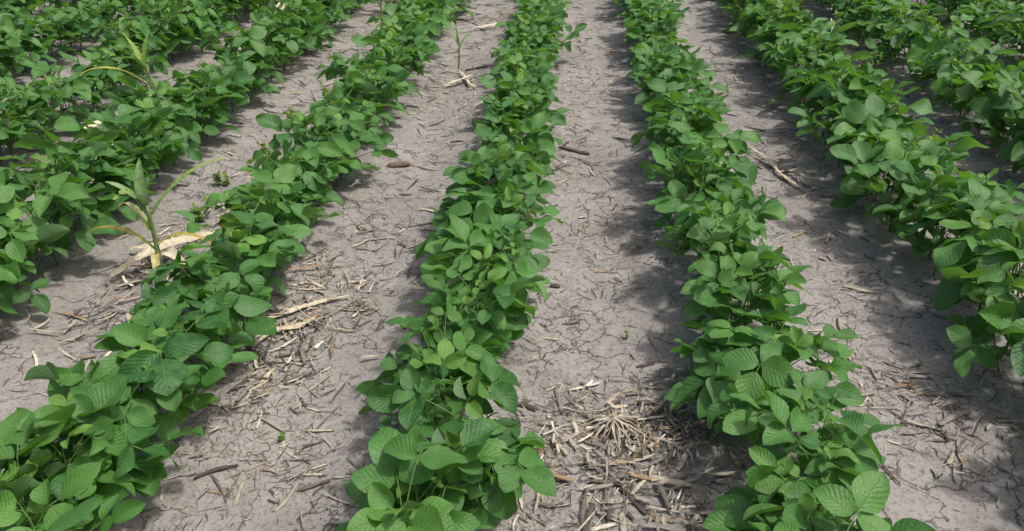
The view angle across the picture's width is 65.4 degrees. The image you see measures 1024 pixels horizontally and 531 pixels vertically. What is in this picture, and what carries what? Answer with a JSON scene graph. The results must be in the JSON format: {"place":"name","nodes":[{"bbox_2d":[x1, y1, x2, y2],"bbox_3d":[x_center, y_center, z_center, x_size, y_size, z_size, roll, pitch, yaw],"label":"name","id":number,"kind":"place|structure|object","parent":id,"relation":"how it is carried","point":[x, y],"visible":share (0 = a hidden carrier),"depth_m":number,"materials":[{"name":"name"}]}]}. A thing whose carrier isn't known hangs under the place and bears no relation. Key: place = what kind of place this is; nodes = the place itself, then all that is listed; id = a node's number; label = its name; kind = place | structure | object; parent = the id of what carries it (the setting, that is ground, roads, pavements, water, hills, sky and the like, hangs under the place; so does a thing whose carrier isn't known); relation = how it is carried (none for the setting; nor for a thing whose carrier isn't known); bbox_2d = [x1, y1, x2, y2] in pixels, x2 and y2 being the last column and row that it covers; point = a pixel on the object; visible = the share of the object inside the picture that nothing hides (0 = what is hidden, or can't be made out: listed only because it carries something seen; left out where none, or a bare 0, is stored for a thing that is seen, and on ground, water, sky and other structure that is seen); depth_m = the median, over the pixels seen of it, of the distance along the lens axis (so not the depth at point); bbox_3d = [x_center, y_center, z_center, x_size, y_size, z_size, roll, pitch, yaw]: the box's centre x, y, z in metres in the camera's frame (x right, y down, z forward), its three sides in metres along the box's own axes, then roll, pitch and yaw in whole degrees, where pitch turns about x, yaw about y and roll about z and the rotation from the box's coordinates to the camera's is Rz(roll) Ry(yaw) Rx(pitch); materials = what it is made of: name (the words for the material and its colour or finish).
{"place":"outdoors","nodes":[
{"label":"outdoors","id":0,"kind":"place"},
{"bbox_2d":[0,0,1023,530],"bbox_3d":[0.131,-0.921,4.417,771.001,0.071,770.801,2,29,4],"label":"ground","id":1,"kind":"structure","parent":0,"point":[944,498],"depth_m":2.63,"materials":[{"name":"grey soil"}]},
{"bbox_2d":[0,0,81,21],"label":"soybean row","id":2,"kind":"object","parent":1,"relation":"on","point":[7,6],"visible":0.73,"depth_m":5.75,"materials":[{"name":"green plant"}]},
{"bbox_2d":[0,0,160,78],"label":"soybean row","id":3,"kind":"object","parent":1,"relation":"on","point":[19,38],"visible":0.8,"depth_m":4.89,"materials":[{"name":"green plant"}]},
{"bbox_2d":[84,113,117,128],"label":"dry corn leaf","id":4,"kind":"object","parent":1,"relation":"on","point":[96,122],"visible":0.07,"depth_m":3.87,"materials":[{"name":"beige plant"}]},
{"bbox_2d":[79,31,154,106],"bbox_3d":[-1.812,-0.870,3.860,0.554,0.505,0.111,-6,30,-11],"label":"volunteer corn plant","id":5,"kind":"object","parent":1,"relation":"on","point":[142,59],"visible":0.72,"depth_m":3.79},
{"bbox_2d":[0,0,271,165],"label":"soybean row","id":6,"kind":"object","parent":1,"relation":"on","point":[26,108],"visible":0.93,"depth_m":4.30,"materials":[{"name":"green plant"}]},
{"bbox_2d":[89,157,225,280],"bbox_3d":[-1.155,-0.162,2.656,0.379,0.442,0.377,17,34,28],"label":"volunteer corn plant","id":7,"kind":"object","parent":1,"relation":"on","point":[139,195],"visible":0.82,"depth_m":2.58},
{"bbox_2d":[0,0,378,315],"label":"soybean row","id":8,"kind":"object","parent":1,"relation":"on","point":[164,128],"visible":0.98,"depth_m":3.13,"materials":[{"name":"green plant"}]},
{"bbox_2d":[188,196,207,222],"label":"weed plant","id":9,"kind":"object","parent":1,"relation":"on","point":[196,211],"visible":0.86,"depth_m":3.09,"materials":[{"name":"green plant"}]},
{"bbox_2d":[211,171,230,185],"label":"weed plant","id":10,"kind":"object","parent":1,"relation":"on","point":[218,177],"visible":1,"depth_m":3.40,"materials":[{"name":"green plant"}]},
{"bbox_2d":[0,0,473,530],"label":"soybean row","id":11,"kind":"object","parent":1,"relation":"on","point":[108,420],"visible":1,"depth_m":2.04,"materials":[{"name":"green plant"}]},
{"bbox_2d":[258,142,271,156],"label":"weed plant","id":12,"kind":"object","parent":1,"relation":"on","point":[265,151],"visible":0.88,"depth_m":3.62,"materials":[{"name":"green plant"}]},
{"bbox_2d":[257,367,275,388],"bbox_3d":[-0.682,0.313,2.214,0.028,0.012,0.091,2,29,4],"label":"corn stalk piece","id":13,"kind":"object","parent":1,"relation":"on","point":[268,373],"visible":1,"depth_m":2.22,"materials":[{"name":"beige plant"}]},
{"bbox_2d":[277,432,284,440],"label":"weed plant","id":14,"kind":"object","parent":1,"relation":"on","point":[280,436],"visible":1,"depth_m":2.01,"materials":[{"name":"green plant"}]},
{"bbox_2d":[254,317,314,345],"bbox_3d":[-0.683,0.191,2.403,0.214,0.024,0.027,-24,37,-36],"label":"dry corn leaf","id":15,"kind":"object","parent":1,"relation":"on","point":[296,325],"visible":0.84,"depth_m":2.41,"materials":[{"name":"beige plant"}]},
{"bbox_2d":[286,107,301,118],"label":"weed plant","id":16,"kind":"object","parent":1,"relation":"on","point":[290,111],"visible":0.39,"depth_m":4.12,"materials":[{"name":"green plant"}]},
{"bbox_2d":[293,313,320,323],"bbox_3d":[-0.643,0.171,2.476,0.016,0.014,0.121,25,38,37],"label":"corn stalk piece","id":17,"kind":"object","parent":1,"relation":"on","point":[315,316],"visible":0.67,"depth_m":2.48,"materials":[{"name":"beige plant"}]},
{"bbox_2d":[269,294,349,317],"bbox_3d":[-0.652,0.131,2.521,0.305,0.024,0.022,-22,36,-33],"label":"dry corn leaf","id":18,"kind":"object","parent":1,"relation":"on","point":[291,309],"visible":0.84,"depth_m":2.52,"materials":[{"name":"beige plant"}]},
{"bbox_2d":[335,280,365,284],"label":"corn stalk piece","id":19,"kind":"object","parent":1,"relation":"on","point":[352,281],"visible":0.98,"depth_m":2.70,"materials":[{"name":"beige plant"}]},
{"bbox_2d":[376,0,382,26],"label":"volunteer corn plant","id":20,"kind":"object","parent":1,"relation":"on","point":[380,4],"visible":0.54,"depth_m":5.51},
{"bbox_2d":[382,0,403,15],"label":"weed plant","id":21,"kind":"object","parent":1,"relation":"on","point":[393,2],"visible":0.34,"depth_m":6.28,"materials":[{"name":"green plant"}]},
{"bbox_2d":[387,161,410,167],"bbox_3d":[-0.511,-0.453,3.597,0.110,0.036,0.033,-8,30,-14],"label":"corn cob","id":22,"kind":"object","parent":1,"relation":"on","point":[399,164],"visible":1,"depth_m":3.59,"materials":[{"name":"beige plant"}]},
{"bbox_2d":[401,222,431,227],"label":"corn stalk piece","id":23,"kind":"object","parent":1,"relation":"on","point":[417,224],"visible":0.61,"depth_m":3.08,"materials":[{"name":"brown plant"}]},
{"bbox_2d":[446,26,472,68],"bbox_3d":[-0.334,-1.356,4.980,0.214,0.295,0.042,-6,30,-11],"label":"volunteer corn plant","id":24,"kind":"object","parent":1,"relation":"on","point":[457,38],"visible":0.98,"depth_m":4.96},
{"bbox_2d":[333,0,586,530],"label":"soybean row","id":25,"kind":"object","parent":1,"relation":"on","point":[401,478],"visible":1,"depth_m":2.04,"materials":[{"name":"green plant"}]},
{"bbox_2d":[465,65,488,70],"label":"corn stalk piece","id":26,"kind":"object","parent":1,"relation":"on","point":[477,67],"visible":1,"depth_m":5.01,"materials":[{"name":"plant"}]},
{"bbox_2d":[473,22,496,27],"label":"dry corn leaf","id":27,"kind":"object","parent":1,"relation":"on","point":[492,24],"visible":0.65,"depth_m":5.90,"materials":[{"name":"beige plant"}]},
{"bbox_2d":[0,0,1023,530],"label":"corn residue","id":28,"kind":"object","parent":1,"relation":"on","point":[606,482],"visible":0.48,"depth_m":2.14},
{"bbox_2d":[130,242,186,263],"bbox_3d":[-1.209,-0.044,2.775,0.339,0.042,0.047,16,33,26],"label":"dry corn leaf","id":29,"kind":"object","parent":28,"relation":"on","point":[170,251],"visible":0.61,"depth_m":2.76,"materials":[{"name":"beige plant"}]},
{"bbox_2d":[109,231,214,277],"bbox_3d":[-1.210,-0.062,2.792,0.041,0.059,0.415,20,35,32],"label":"dry corn leaf","id":30,"kind":"object","parent":28,"relation":"on","point":[149,250],"visible":0.8,"depth_m":2.77,"materials":[{"name":"beige plant"}]},
{"bbox_2d":[444,73,482,85],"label":"dry corn leaf","id":31,"kind":"object","parent":28,"relation":"on","point":[456,80],"visible":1,"depth_m":4.71,"materials":[{"name":"beige plant"}]},
{"bbox_2d":[459,70,475,86],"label":"dry corn leaf","id":32,"kind":"object","parent":28,"relation":"on","point":[468,81],"visible":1,"depth_m":4.72,"materials":[{"name":"beige plant"}]},
{"bbox_2d":[4,26,1022,530],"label":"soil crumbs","id":33,"kind":"object","parent":1,"relation":"on","point":[514,342],"visible":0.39,"depth_m":2.55,"materials":[{"name":"grey soil"}]},
{"bbox_2d":[550,283,559,288],"bbox_3d":[0.143,0.068,2.648,0.034,0.020,0.020,2,29,4],"label":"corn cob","id":34,"kind":"object","parent":1,"relation":"on","point":[555,285],"visible":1,"depth_m":2.64,"materials":[{"name":"brown plant"}]},
{"bbox_2d":[558,146,589,154],"bbox_3d":[0.290,-0.538,3.721,0.151,0.026,0.024,10,31,17],"label":"corn stalk piece","id":35,"kind":"object","parent":1,"relation":"on","point":[573,150],"visible":1,"depth_m":3.71,"materials":[{"name":"plant"}]},
{"bbox_2d":[567,156,594,164],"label":"corn stalk piece","id":36,"kind":"object","parent":1,"relation":"on","point":[581,159],"visible":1,"depth_m":3.63,"materials":[{"name":"beige plant"}]},
{"bbox_2d":[581,503,594,530],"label":"corn stalk piece","id":37,"kind":"object","parent":1,"relation":"on","point":[589,511],"visible":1,"depth_m":1.78,"materials":[{"name":"brown plant"}]},
{"bbox_2d":[594,271,616,272],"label":"corn stalk piece","id":38,"kind":"object","parent":1,"relation":"on","point":[606,271],"visible":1,"depth_m":2.77,"materials":[{"name":"beige plant"}]},
{"bbox_2d":[577,407,647,452],"bbox_3d":[0.259,0.413,2.043,0.182,0.062,0.173,2,29,4],"label":"corn root crown","id":39,"kind":"object","parent":1,"relation":"on","point":[615,422],"visible":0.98,"depth_m":2.02},
{"bbox_2d":[619,512,627,530],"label":"corn stalk piece","id":40,"kind":"object","parent":1,"relation":"on","point":[623,526],"visible":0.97,"depth_m":1.77,"materials":[{"name":"beige plant"}]},
{"bbox_2d":[615,482,647,514],"bbox_3d":[0.274,0.535,1.840,0.024,0.013,0.120,-18,34,-29],"label":"corn stalk piece","id":41,"kind":"object","parent":1,"relation":"on","point":[633,500],"visible":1,"depth_m":1.82,"materials":[{"name":"plant"}]},
{"bbox_2d":[621,472,691,486],"bbox_3d":[0.338,0.505,1.887,0.171,0.026,0.028,9,30,15],"label":"corn stalk piece","id":42,"kind":"object","parent":1,"relation":"on","point":[674,482],"visible":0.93,"depth_m":1.87,"materials":[{"name":"beige plant"}]},
{"bbox_2d":[675,439,694,470],"bbox_3d":[0.424,0.463,1.947,0.016,0.014,0.110,17,34,28],"label":"corn stalk piece","id":43,"kind":"object","parent":1,"relation":"on","point":[679,466],"visible":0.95,"depth_m":1.94,"materials":[{"name":"beige plant"}]},
{"bbox_2d":[612,0,935,530],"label":"soybean row","id":44,"kind":"object","parent":1,"relation":"on","point":[845,481],"visible":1,"depth_m":2.03,"materials":[{"name":"green plant"}]},
{"bbox_2d":[764,77,791,107],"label":"dry corn leaf","id":45,"kind":"object","parent":1,"relation":"on","point":[782,93],"visible":0.74,"depth_m":4.26,"materials":[{"name":"green plant"}]},
{"bbox_2d":[749,146,808,191],"bbox_3d":[1.181,-0.428,3.533,0.040,0.019,0.525,-5,30,-9],"label":"dry corn leaf","id":46,"kind":"object","parent":1,"relation":"on","point":[772,163],"visible":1,"depth_m":3.57,"materials":[{"name":"beige plant"}]},
{"bbox_2d":[750,96,810,113],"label":"dry corn leaf","id":47,"kind":"object","parent":1,"relation":"on","point":[774,97],"visible":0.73,"depth_m":4.27,"materials":[{"name":"grey plant"}]},
{"bbox_2d":[774,161,808,184],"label":"dry corn leaf","id":48,"kind":"object","parent":1,"relation":"on","point":[787,169],"visible":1,"depth_m":3.55,"materials":[{"name":"beige plant"}]},
{"bbox_2d":[797,0,808,11],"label":"weed plant","id":49,"kind":"object","parent":1,"relation":"on","point":[801,2],"visible":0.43,"depth_m":6.24,"materials":[{"name":"green plant"}]},
{"bbox_2d":[829,48,851,59],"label":"weed plant","id":50,"kind":"object","parent":1,"relation":"on","point":[843,52],"visible":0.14,"depth_m":5.03,"materials":[{"name":"green plant"}]},
{"bbox_2d":[845,285,876,292],"bbox_3d":[1.157,0.081,2.646,0.101,0.008,0.013,14,32,24],"label":"corn stalk piece","id":51,"kind":"object","parent":1,"relation":"on","point":[863,290],"visible":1,"depth_m":2.64,"materials":[{"name":"beige plant"}]},
{"bbox_2d":[714,0,1023,385],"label":"soybean row","id":52,"kind":"object","parent":1,"relation":"on","point":[874,137],"visible":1,"depth_m":2.83,"materials":[{"name":"green plant"}]},
{"bbox_2d":[855,51,884,75],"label":"weed plant","id":53,"kind":"object","parent":1,"relation":"on","point":[880,58],"visible":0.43,"depth_m":4.70,"materials":[{"name":"green plant"}]},
{"bbox_2d":[814,0,1023,173],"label":"soybean row","id":54,"kind":"object","parent":1,"relation":"on","point":[987,93],"visible":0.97,"depth_m":4.16,"materials":[{"name":"green plant"}]},
{"bbox_2d":[920,122,957,147],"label":"weed plant","id":55,"kind":"object","parent":1,"relation":"on","point":[931,136],"visible":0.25,"depth_m":3.55,"materials":[{"name":"green plant"}]},
{"bbox_2d":[937,409,971,425],"bbox_3d":[1.147,0.391,2.074,0.121,0.009,0.023,-13,32,-22],"label":"corn stalk piece","id":56,"kind":"object","parent":1,"relation":"on","point":[951,417],"visible":1,"depth_m":2.07,"materials":[{"name":"beige plant"}]},
{"bbox_2d":[916,0,1023,72],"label":"soybean row","id":57,"kind":"object","parent":1,"relation":"on","point":[1001,22],"visible":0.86,"depth_m":5.17,"materials":[{"name":"green plant"}]},
{"bbox_2d":[1011,0,1023,4],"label":"soybean row","id":58,"kind":"object","parent":1,"relation":"on","point":[1019,2],"visible":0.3,"depth_m":6.29,"materials":[{"name":"green plant"}]},
{"bbox_2d":[536,448,545,455],"bbox_3d":[0.069,0.457,1.952,0.029,0.025,0.030,2,29,4],"label":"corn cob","id":59,"kind":"object","parent":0,"point":[539,450],"visible":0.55,"depth_m":1.94,"materials":[{"name":"brown plant"}]}
]}

